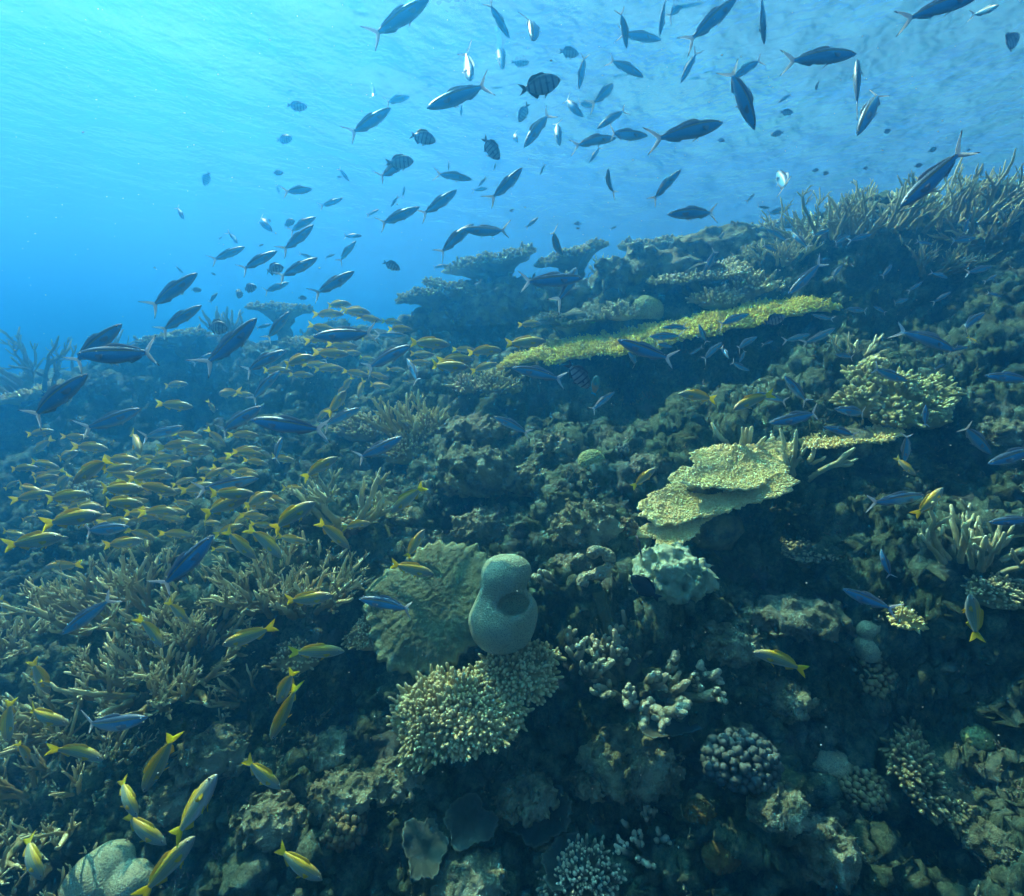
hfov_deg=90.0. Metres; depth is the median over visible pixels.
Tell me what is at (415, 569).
snapper
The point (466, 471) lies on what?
coral rock
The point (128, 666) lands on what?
staghorn coral
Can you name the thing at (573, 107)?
fusilier
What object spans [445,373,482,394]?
bush coral
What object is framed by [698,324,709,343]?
fusilier
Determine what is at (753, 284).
bush coral
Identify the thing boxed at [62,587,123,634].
fusilier
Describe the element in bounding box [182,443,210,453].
snapper
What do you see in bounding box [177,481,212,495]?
snapper
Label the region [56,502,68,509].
snapper
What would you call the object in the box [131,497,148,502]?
snapper
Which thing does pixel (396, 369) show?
snapper
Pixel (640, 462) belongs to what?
coral rock
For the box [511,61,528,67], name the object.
damselfish
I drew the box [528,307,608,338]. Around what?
table coral
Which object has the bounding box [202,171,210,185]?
damselfish
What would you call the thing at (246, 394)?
snapper
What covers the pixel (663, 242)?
table coral
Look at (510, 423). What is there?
fusilier
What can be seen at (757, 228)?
table coral
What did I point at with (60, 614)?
staghorn coral
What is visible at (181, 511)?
snapper
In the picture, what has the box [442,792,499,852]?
leaf coral
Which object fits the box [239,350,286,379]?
fusilier
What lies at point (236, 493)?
snapper
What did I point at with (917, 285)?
fusilier
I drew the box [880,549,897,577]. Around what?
fusilier
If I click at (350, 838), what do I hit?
knob coral
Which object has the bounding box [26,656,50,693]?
snapper
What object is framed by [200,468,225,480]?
snapper
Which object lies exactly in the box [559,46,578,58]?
damselfish
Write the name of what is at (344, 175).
fusilier
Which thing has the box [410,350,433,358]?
snapper
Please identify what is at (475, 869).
coral rock
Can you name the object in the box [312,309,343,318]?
snapper
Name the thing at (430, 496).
dead coral
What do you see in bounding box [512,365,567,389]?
fusilier
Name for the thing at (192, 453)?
snapper
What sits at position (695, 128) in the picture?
fusilier
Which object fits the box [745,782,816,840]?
coral rock
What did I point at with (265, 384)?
fusilier
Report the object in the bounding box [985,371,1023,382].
fusilier
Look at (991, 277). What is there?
fusilier
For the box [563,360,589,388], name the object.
damselfish
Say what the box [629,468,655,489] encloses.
snapper
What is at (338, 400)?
snapper
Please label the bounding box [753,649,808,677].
snapper
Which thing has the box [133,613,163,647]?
snapper
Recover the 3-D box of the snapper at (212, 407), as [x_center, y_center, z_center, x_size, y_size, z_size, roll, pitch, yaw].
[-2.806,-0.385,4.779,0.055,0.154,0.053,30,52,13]
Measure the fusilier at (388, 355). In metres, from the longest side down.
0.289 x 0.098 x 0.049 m
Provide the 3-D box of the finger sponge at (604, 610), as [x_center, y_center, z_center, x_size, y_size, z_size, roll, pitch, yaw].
[0.426,0.752,2.355,0.126,0.217,0.066,5,11,28]
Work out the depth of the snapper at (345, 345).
3.17 m
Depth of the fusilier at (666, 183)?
2.81 m
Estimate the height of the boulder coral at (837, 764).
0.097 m
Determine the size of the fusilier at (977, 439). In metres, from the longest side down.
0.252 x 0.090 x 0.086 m
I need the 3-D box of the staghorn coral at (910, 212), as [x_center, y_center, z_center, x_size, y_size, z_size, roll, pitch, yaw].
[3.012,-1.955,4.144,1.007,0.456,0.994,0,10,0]
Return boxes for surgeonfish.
[630,575,661,601]
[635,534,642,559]
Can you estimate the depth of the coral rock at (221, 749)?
2.06 m
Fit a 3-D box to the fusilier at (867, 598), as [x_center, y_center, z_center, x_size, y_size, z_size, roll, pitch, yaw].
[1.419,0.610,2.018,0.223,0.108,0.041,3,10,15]
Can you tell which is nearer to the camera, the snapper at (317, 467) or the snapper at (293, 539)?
the snapper at (317, 467)
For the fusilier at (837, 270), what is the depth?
3.67 m
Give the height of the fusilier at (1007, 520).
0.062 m
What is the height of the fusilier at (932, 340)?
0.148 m
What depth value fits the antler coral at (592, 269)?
6.22 m
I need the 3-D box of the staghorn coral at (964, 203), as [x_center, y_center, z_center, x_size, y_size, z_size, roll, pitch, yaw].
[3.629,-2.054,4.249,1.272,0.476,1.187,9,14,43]
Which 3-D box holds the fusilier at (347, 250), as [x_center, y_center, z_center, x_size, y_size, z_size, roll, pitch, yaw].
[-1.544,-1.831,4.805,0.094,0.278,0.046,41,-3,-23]
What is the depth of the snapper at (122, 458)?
2.97 m
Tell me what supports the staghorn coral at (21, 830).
on the reef terrain
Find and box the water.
[0,0,1023,337]
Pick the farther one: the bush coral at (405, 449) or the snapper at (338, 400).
the bush coral at (405, 449)
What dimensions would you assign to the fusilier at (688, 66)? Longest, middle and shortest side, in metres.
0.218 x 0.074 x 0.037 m
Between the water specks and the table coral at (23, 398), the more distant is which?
the table coral at (23, 398)
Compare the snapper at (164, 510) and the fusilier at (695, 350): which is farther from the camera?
the fusilier at (695, 350)
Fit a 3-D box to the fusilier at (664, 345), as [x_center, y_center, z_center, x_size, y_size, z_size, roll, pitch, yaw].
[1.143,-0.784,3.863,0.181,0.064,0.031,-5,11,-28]
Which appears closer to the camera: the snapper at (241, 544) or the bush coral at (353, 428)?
the snapper at (241, 544)
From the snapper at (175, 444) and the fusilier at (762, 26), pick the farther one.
the snapper at (175, 444)
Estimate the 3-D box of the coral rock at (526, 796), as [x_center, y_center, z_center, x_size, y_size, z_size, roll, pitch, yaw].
[0.054,1.358,2.028,0.273,0.129,0.255,8,13,39]
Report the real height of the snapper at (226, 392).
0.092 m
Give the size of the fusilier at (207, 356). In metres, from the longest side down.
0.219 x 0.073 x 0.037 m
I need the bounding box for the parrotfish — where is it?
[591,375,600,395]
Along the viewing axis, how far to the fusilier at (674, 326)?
3.89 m
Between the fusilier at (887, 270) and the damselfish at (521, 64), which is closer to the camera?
the fusilier at (887, 270)
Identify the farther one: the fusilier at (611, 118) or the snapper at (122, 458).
the fusilier at (611, 118)
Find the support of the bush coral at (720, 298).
on the reef terrain
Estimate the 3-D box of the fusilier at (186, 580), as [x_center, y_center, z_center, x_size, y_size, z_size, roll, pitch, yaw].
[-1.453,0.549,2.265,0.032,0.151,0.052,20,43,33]
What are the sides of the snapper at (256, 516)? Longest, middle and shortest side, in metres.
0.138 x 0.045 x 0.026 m
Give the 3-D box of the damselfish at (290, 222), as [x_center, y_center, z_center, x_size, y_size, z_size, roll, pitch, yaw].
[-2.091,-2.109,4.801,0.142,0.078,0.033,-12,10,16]
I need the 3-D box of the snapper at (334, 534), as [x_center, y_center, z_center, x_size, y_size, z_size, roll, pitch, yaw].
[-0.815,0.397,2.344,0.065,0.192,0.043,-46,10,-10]
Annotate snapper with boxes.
[0,531,62,552]
[0,595,11,620]
[0,697,17,742]
[3,480,18,489]
[3,527,24,539]
[7,489,51,504]
[11,463,38,471]
[13,740,30,761]
[19,480,40,491]
[22,516,36,520]
[22,830,44,880]
[25,428,53,436]
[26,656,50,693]
[30,700,69,727]
[31,459,59,469]
[31,471,45,475]
[32,435,55,453]
[33,473,59,484]
[33,509,52,515]
[38,507,101,531]
[38,679,50,686]
[40,484,56,492]
[44,743,103,761]
[45,489,91,504]
[45,560,82,569]
[46,467,65,474]
[56,472,72,490]
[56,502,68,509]
[57,450,78,461]
[60,433,88,441]
[62,500,91,510]
[67,498,86,502]
[70,441,108,453]
[73,455,113,484]
[77,501,100,510]
[88,497,106,512]
[93,513,111,525]
[96,516,135,525]
[101,480,143,496]
[102,536,143,549]
[104,453,139,463]
[104,463,133,473]
[105,496,143,510]
[106,470,136,480]
[116,478,145,483]
[118,773,138,817]
[123,814,165,845]
[124,508,157,521]
[124,518,141,523]
[124,528,155,540]
[125,468,166,482]
[129,427,142,453]
[130,836,194,895]
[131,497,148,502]
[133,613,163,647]
[134,465,151,471]
[134,479,175,494]
[136,454,154,459]
[137,505,178,517]
[138,491,151,495]
[141,731,183,791]
[144,453,180,464]
[151,473,173,480]
[155,399,192,411]
[156,439,194,451]
[156,529,194,539]
[158,488,182,498]
[158,515,183,522]
[164,380,187,388]
[164,597,188,622]
[167,459,191,467]
[168,505,185,513]
[168,774,217,847]
[171,477,196,487]
[172,431,202,439]
[174,498,192,505]
[176,513,189,524]
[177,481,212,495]
[179,486,201,496]
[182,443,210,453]
[182,447,211,457]
[196,466,212,474]
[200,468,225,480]
[201,498,247,520]
[203,426,225,446]
[204,519,220,526]
[206,399,214,412]
[209,487,254,501]
[210,464,232,477]
[211,546,234,552]
[212,524,243,538]
[213,457,236,463]
[219,387,242,398]
[221,524,255,558]
[222,619,278,646]
[224,445,260,460]
[227,430,258,438]
[231,468,256,474]
[232,448,263,457]
[233,391,253,396]
[234,510,256,523]
[238,512,268,520]
[241,470,258,476]
[242,457,268,465]
[242,753,280,788]
[243,524,281,557]
[244,502,274,510]
[245,491,273,510]
[250,521,272,529]
[256,502,277,510]
[263,366,291,374]
[265,498,274,502]
[269,680,304,739]
[270,501,315,535]
[271,495,286,503]
[272,453,294,463]
[274,841,321,880]
[276,533,307,544]
[276,667,299,703]
[282,484,306,492]
[284,353,314,369]
[284,591,332,606]
[288,371,313,378]
[288,643,343,660]
[300,456,337,482]
[302,360,327,368]
[304,336,326,344]
[307,321,334,331]
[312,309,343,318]
[312,348,348,359]
[314,363,343,372]
[314,518,349,548]
[317,407,329,421]
[324,391,346,416]
[326,341,357,350]
[327,299,348,307]
[340,306,362,316]
[342,367,367,377]
[342,519,370,531]
[343,306,369,314]
[343,349,361,356]
[343,376,354,390]
[357,315,381,322]
[357,377,365,397]
[359,355,374,361]
[362,334,376,340]
[367,369,388,379]
[370,381,390,389]
[381,318,401,325]
[387,367,404,372]
[388,325,412,332]
[390,558,433,577]
[391,482,428,512]
[403,529,424,557]
[408,358,430,366]
[410,336,449,349]
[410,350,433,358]
[432,359,468,372]
[436,353,473,362]
[452,346,473,353]
[467,344,501,356]
[470,362,496,373]
[505,335,545,348]
[518,320,541,327]
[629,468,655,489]
[678,389,716,403]
[733,389,775,409]
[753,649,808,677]
[893,454,915,475]
[909,488,942,518]
[962,594,984,641]
[966,336,978,344]
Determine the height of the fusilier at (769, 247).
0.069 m
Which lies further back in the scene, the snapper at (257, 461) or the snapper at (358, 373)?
the snapper at (358, 373)
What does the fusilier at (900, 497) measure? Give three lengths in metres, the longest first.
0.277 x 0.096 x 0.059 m
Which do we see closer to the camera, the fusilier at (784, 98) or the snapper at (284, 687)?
the snapper at (284, 687)
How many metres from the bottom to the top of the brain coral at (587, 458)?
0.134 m
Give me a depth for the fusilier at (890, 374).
2.81 m
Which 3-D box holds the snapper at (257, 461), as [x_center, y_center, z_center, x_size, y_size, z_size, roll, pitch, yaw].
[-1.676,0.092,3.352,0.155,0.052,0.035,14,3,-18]
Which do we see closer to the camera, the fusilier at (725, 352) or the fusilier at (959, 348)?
the fusilier at (959, 348)
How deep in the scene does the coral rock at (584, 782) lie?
2.04 m
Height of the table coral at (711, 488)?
0.700 m
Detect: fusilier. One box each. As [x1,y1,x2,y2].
[18,374,87,430]
[61,324,121,373]
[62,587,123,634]
[70,408,140,439]
[76,335,159,365]
[80,709,147,733]
[85,522,128,539]
[136,425,183,444]
[139,273,197,318]
[145,535,213,596]
[154,305,201,339]
[171,565,189,583]
[174,205,183,219]
[187,318,256,378]
[188,476,258,500]
[189,353,211,365]
[206,246,244,265]
[210,293,217,303]
[213,406,261,440]
[224,230,237,242]
[237,251,276,276]
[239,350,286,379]
[246,371,279,405]
[251,415,331,442]
[256,324,270,329]
[258,213,272,231]
[261,282,288,296]
[261,311,289,345]
[272,437,282,463]
[273,257,317,285]
[274,225,313,258]
[280,185,311,198]
[287,217,315,236]
[306,271,353,302]
[313,321,378,343]
[318,198,342,210]
[318,407,360,434]
[336,241,355,265]
[337,169,348,180]
[340,107,390,142]
[344,233,361,238]
[350,436,402,466]
[359,595,411,620]
[360,0,428,50]
[360,345,410,378]
[366,209,378,215]
[372,156,409,183]
[373,329,405,338]
[374,206,419,232]
[383,94,409,106]
[407,359,421,385]
[417,190,456,223]
[426,69,494,109]
[432,168,471,181]
[434,224,473,262]
[434,264,446,269]
[457,39,474,80]
[462,221,509,237]
[473,187,486,191]
[480,168,521,208]
[483,0,509,37]
[493,416,533,441]
[495,49,505,69]
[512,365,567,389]
[513,129,517,142]
[517,270,582,292]
[518,12,540,40]
[524,106,555,147]
[526,217,537,227]
[547,268,577,315]
[551,224,562,255]
[553,118,562,145]
[562,93,582,116]
[569,133,615,155]
[578,52,589,88]
[578,98,591,108]
[583,83,612,114]
[589,146,601,162]
[589,392,614,413]
[597,104,630,128]
[605,53,643,77]
[605,169,618,199]
[609,123,647,141]
[614,7,628,47]
[615,24,660,43]
[617,339,681,369]
[628,352,636,368]
[642,118,722,155]
[647,170,680,205]
[650,330,684,340]
[655,341,671,347]
[659,0,665,35]
[662,321,687,329]
[665,6,681,24]
[667,204,717,222]
[677,0,735,57]
[681,46,702,82]
[690,345,703,354]
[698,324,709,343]
[701,343,721,365]
[704,246,717,272]
[716,313,748,329]
[717,59,755,129]
[719,346,728,358]
[729,358,749,370]
[735,53,765,77]
[736,336,756,354]
[739,348,746,361]
[755,392,788,406]
[758,0,766,43]
[762,243,776,250]
[766,207,789,214]
[767,229,790,243]
[769,402,818,425]
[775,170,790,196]
[778,95,792,102]
[778,215,794,223]
[780,46,855,75]
[780,333,809,344]
[784,376,814,408]
[789,254,829,293]
[792,232,813,252]
[799,328,834,347]
[812,229,828,235]
[813,314,835,322]
[823,426,859,442]
[830,265,842,280]
[835,235,848,242]
[835,353,852,361]
[835,405,865,420]
[843,588,905,619]
[846,233,870,245]
[846,307,866,314]
[851,59,862,119]
[856,89,886,135]
[865,491,923,512]
[870,359,906,381]
[873,306,886,314]
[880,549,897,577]
[881,265,891,279]
[885,320,954,351]
[894,0,973,36]
[894,298,908,303]
[899,431,913,460]
[900,130,979,206]
[907,282,921,293]
[915,240,931,244]
[921,405,928,427]
[928,269,947,277]
[929,292,950,306]
[949,346,967,352]
[950,235,976,245]
[956,420,991,454]
[963,219,968,233]
[964,265,991,276]
[964,312,984,334]
[966,4,998,22]
[984,275,996,283]
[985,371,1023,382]
[986,291,1001,296]
[988,447,1023,464]
[989,515,1023,526]
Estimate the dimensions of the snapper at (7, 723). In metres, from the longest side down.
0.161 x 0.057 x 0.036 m
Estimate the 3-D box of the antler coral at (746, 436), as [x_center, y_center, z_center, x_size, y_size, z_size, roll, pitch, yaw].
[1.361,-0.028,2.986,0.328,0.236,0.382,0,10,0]
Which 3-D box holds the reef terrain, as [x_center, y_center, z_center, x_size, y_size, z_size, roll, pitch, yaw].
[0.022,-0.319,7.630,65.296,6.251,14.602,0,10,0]
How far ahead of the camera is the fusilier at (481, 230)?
2.69 m
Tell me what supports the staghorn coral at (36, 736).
on the reef terrain
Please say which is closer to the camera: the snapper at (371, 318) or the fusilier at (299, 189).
the fusilier at (299, 189)
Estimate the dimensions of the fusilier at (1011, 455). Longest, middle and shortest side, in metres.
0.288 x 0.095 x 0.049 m
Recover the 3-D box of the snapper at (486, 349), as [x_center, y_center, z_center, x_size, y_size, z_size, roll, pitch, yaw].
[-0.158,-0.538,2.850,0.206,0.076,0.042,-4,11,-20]
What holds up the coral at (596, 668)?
on the reef terrain
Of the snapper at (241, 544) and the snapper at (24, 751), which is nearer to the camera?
the snapper at (24, 751)
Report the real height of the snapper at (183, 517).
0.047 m
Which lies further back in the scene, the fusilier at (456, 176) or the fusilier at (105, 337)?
the fusilier at (456, 176)
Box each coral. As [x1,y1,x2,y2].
[0,327,133,395]
[0,379,64,409]
[0,530,226,643]
[0,606,50,668]
[0,672,142,755]
[0,695,177,885]
[0,779,96,895]
[39,479,108,514]
[50,606,262,722]
[57,839,154,895]
[117,573,257,652]
[133,324,208,357]
[194,530,375,620]
[198,306,242,334]
[202,663,300,709]
[216,698,229,722]
[244,300,314,338]
[261,636,320,673]
[281,334,353,353]
[285,467,391,533]
[319,809,367,852]
[328,408,387,442]
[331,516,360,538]
[341,614,374,650]
[354,389,459,436]
[362,540,487,679]
[367,429,432,464]
[367,650,374,656]
[386,639,566,774]
[394,279,471,313]
[401,817,449,881]
[404,405,448,437]
[421,276,477,310]
[422,479,443,514]
[441,241,536,282]
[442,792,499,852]
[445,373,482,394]
[468,554,537,654]
[473,362,522,397]
[489,289,878,370]
[501,784,572,848]
[508,272,544,290]
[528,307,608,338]
[531,552,583,592]
[534,237,609,277]
[536,833,626,895]
[537,625,619,678]
[540,831,586,892]
[569,609,728,733]
[578,449,604,469]
[588,253,614,272]
[601,298,639,320]
[613,805,678,869]
[617,234,683,250]
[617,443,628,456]
[619,516,638,536]
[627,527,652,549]
[628,542,719,605]
[632,295,663,319]
[636,440,800,564]
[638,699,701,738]
[645,256,752,296]
[685,284,749,309]
[699,727,784,795]
[705,218,792,232]
[711,422,774,447]
[719,268,785,299]
[747,229,823,266]
[759,182,898,242]
[770,429,857,482]
[781,537,844,573]
[802,424,904,475]
[811,749,852,780]
[818,171,976,234]
[828,331,886,363]
[829,361,966,429]
[838,764,890,813]
[851,656,898,699]
[852,620,882,662]
[858,354,889,368]
[859,148,1023,226]
[878,716,984,839]
[886,601,928,633]
[899,235,1000,277]
[917,499,1023,574]
[927,197,1023,246]
[960,571,1023,609]
[960,723,996,751]
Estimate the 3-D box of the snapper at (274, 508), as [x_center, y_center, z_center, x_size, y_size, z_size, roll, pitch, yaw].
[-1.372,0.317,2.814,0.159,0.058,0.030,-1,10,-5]
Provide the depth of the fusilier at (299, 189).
3.35 m
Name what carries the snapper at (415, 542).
in the water
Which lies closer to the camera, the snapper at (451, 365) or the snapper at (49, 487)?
the snapper at (451, 365)
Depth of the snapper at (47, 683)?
2.12 m
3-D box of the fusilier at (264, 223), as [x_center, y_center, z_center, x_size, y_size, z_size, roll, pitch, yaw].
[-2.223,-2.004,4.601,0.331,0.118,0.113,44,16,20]
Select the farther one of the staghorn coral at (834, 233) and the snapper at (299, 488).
the staghorn coral at (834, 233)
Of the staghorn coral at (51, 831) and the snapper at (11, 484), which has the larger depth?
the snapper at (11, 484)
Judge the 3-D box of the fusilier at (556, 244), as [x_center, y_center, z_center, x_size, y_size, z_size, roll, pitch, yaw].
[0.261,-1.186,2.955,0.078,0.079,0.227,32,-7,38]
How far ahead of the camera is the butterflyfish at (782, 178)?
2.38 m
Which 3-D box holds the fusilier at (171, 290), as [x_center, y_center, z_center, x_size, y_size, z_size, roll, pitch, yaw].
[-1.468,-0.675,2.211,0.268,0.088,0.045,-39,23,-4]
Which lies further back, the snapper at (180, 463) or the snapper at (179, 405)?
the snapper at (180, 463)
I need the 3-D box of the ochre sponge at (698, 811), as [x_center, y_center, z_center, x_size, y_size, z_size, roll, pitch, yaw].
[0.710,1.365,1.934,0.122,0.064,0.101,0,10,0]
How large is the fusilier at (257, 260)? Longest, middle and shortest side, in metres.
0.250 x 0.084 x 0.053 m
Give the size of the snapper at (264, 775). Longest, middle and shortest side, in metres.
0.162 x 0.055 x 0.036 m
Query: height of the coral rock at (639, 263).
0.484 m
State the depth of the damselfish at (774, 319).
3.06 m
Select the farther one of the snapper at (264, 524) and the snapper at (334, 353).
the snapper at (334, 353)
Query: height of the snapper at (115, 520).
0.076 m
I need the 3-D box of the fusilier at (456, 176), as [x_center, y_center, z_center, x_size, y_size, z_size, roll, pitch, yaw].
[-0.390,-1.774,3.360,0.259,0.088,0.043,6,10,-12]
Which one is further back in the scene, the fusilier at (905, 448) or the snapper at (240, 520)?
the snapper at (240, 520)
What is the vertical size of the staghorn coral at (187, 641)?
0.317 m
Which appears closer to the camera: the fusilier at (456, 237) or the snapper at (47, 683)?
the snapper at (47, 683)
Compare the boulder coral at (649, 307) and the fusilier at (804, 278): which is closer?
the fusilier at (804, 278)
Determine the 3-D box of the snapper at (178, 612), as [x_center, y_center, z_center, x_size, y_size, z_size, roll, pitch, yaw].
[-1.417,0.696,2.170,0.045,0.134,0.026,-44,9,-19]
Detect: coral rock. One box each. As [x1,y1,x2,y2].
[82,371,117,395]
[138,776,218,827]
[168,721,257,787]
[229,789,307,852]
[299,725,354,772]
[306,763,376,819]
[373,752,425,808]
[375,504,415,527]
[392,306,463,336]
[407,843,510,895]
[432,437,519,498]
[435,412,505,441]
[444,275,544,326]
[445,503,507,547]
[485,764,565,828]
[506,458,550,497]
[527,825,578,852]
[528,270,594,312]
[533,432,577,460]
[546,498,629,549]
[548,549,594,570]
[564,766,607,803]
[574,722,685,810]
[589,241,715,294]
[629,453,672,473]
[669,221,767,261]
[689,620,763,668]
[739,592,856,644]
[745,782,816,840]
[755,676,820,724]
[787,811,874,895]
[953,815,1023,864]
[975,416,1023,446]
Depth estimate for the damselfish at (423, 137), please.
2.47 m
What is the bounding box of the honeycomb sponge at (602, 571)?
[576,545,615,586]
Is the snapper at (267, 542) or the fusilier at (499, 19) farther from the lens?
the fusilier at (499, 19)
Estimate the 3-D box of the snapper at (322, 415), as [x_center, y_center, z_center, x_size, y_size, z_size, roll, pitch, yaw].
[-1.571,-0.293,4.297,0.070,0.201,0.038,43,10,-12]
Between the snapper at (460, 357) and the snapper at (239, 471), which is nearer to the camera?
the snapper at (460, 357)
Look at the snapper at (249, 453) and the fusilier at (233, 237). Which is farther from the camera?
the fusilier at (233, 237)
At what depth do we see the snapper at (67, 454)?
3.81 m
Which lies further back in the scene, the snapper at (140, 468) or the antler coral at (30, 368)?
the antler coral at (30, 368)
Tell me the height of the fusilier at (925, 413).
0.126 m
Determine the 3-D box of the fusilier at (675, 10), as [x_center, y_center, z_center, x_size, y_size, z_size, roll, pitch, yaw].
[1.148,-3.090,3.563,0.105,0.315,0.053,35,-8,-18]
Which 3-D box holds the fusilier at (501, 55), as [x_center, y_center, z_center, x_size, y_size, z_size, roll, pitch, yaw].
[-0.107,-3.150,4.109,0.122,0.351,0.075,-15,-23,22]
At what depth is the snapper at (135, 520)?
3.02 m
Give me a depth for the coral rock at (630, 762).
2.03 m
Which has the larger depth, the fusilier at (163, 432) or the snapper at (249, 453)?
the fusilier at (163, 432)
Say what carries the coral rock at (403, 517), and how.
on the reef terrain
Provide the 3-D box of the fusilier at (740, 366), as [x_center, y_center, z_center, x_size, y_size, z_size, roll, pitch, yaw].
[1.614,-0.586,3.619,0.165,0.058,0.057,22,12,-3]
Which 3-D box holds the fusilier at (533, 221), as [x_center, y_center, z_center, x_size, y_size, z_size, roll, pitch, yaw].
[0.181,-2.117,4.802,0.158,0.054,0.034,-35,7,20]
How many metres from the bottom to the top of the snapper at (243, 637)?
0.085 m
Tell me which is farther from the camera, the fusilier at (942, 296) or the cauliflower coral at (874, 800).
the fusilier at (942, 296)
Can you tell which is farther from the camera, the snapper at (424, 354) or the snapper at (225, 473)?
the snapper at (424, 354)
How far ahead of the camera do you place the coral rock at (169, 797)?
2.00 m
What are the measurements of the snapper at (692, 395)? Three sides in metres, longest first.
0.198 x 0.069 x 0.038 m
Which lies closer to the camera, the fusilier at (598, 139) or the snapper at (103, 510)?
the fusilier at (598, 139)
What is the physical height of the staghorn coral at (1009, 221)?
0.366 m
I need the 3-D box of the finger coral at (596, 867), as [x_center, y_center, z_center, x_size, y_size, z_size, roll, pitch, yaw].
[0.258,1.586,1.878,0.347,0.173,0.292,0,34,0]
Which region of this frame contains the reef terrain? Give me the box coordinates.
[0,176,1023,895]
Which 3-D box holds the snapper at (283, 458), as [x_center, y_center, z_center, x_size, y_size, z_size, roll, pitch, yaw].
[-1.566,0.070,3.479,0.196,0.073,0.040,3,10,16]
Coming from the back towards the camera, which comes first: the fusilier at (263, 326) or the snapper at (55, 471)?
the fusilier at (263, 326)
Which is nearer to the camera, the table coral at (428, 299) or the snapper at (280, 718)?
the snapper at (280, 718)
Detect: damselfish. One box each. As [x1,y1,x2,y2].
[191,287,201,292]
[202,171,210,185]
[208,319,227,334]
[236,287,243,298]
[244,283,256,292]
[267,262,283,275]
[274,169,283,175]
[276,134,292,144]
[284,218,294,226]
[287,101,306,112]
[382,260,399,270]
[385,154,413,170]
[409,129,435,145]
[481,135,499,159]
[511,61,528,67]
[518,72,559,98]
[518,101,529,121]
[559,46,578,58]
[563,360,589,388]
[764,313,784,326]
[771,130,783,136]
[780,109,792,115]
[1005,32,1019,51]
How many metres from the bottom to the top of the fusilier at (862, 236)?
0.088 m
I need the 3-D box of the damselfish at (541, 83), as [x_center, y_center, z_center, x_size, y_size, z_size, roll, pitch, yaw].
[0.089,-1.169,1.653,0.137,0.075,0.032,-12,12,7]
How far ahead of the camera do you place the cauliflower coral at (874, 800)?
2.13 m
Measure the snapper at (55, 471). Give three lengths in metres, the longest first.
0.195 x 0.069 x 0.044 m
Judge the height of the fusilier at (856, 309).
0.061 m
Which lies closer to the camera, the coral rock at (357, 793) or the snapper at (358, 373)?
the coral rock at (357, 793)
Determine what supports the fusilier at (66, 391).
in the water
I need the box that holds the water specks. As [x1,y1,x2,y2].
[2,9,1023,805]
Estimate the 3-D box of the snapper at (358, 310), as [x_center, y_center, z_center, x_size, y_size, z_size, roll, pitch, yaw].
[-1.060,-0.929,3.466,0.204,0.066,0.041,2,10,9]
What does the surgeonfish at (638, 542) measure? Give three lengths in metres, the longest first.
0.119 x 0.067 x 0.022 m
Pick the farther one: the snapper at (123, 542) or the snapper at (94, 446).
the snapper at (94, 446)
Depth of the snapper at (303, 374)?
4.04 m
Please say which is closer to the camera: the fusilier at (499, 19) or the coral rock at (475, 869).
the coral rock at (475, 869)
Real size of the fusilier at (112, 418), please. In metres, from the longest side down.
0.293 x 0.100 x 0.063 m
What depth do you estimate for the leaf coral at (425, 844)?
1.81 m
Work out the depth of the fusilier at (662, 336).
3.94 m
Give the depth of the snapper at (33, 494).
2.63 m
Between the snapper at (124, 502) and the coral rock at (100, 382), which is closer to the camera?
the snapper at (124, 502)
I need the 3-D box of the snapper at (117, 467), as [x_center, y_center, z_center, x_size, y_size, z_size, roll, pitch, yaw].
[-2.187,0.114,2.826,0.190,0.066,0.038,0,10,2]
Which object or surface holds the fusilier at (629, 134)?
in the water
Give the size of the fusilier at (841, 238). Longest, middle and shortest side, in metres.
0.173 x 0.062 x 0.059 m
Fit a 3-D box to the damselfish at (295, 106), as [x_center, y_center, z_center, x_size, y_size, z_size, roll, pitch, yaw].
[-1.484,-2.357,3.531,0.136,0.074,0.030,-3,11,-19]
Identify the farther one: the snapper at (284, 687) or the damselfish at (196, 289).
the damselfish at (196, 289)
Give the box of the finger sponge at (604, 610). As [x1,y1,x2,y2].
[592,587,615,634]
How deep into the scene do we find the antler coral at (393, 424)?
3.89 m
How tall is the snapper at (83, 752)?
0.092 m
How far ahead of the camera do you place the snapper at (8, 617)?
2.52 m

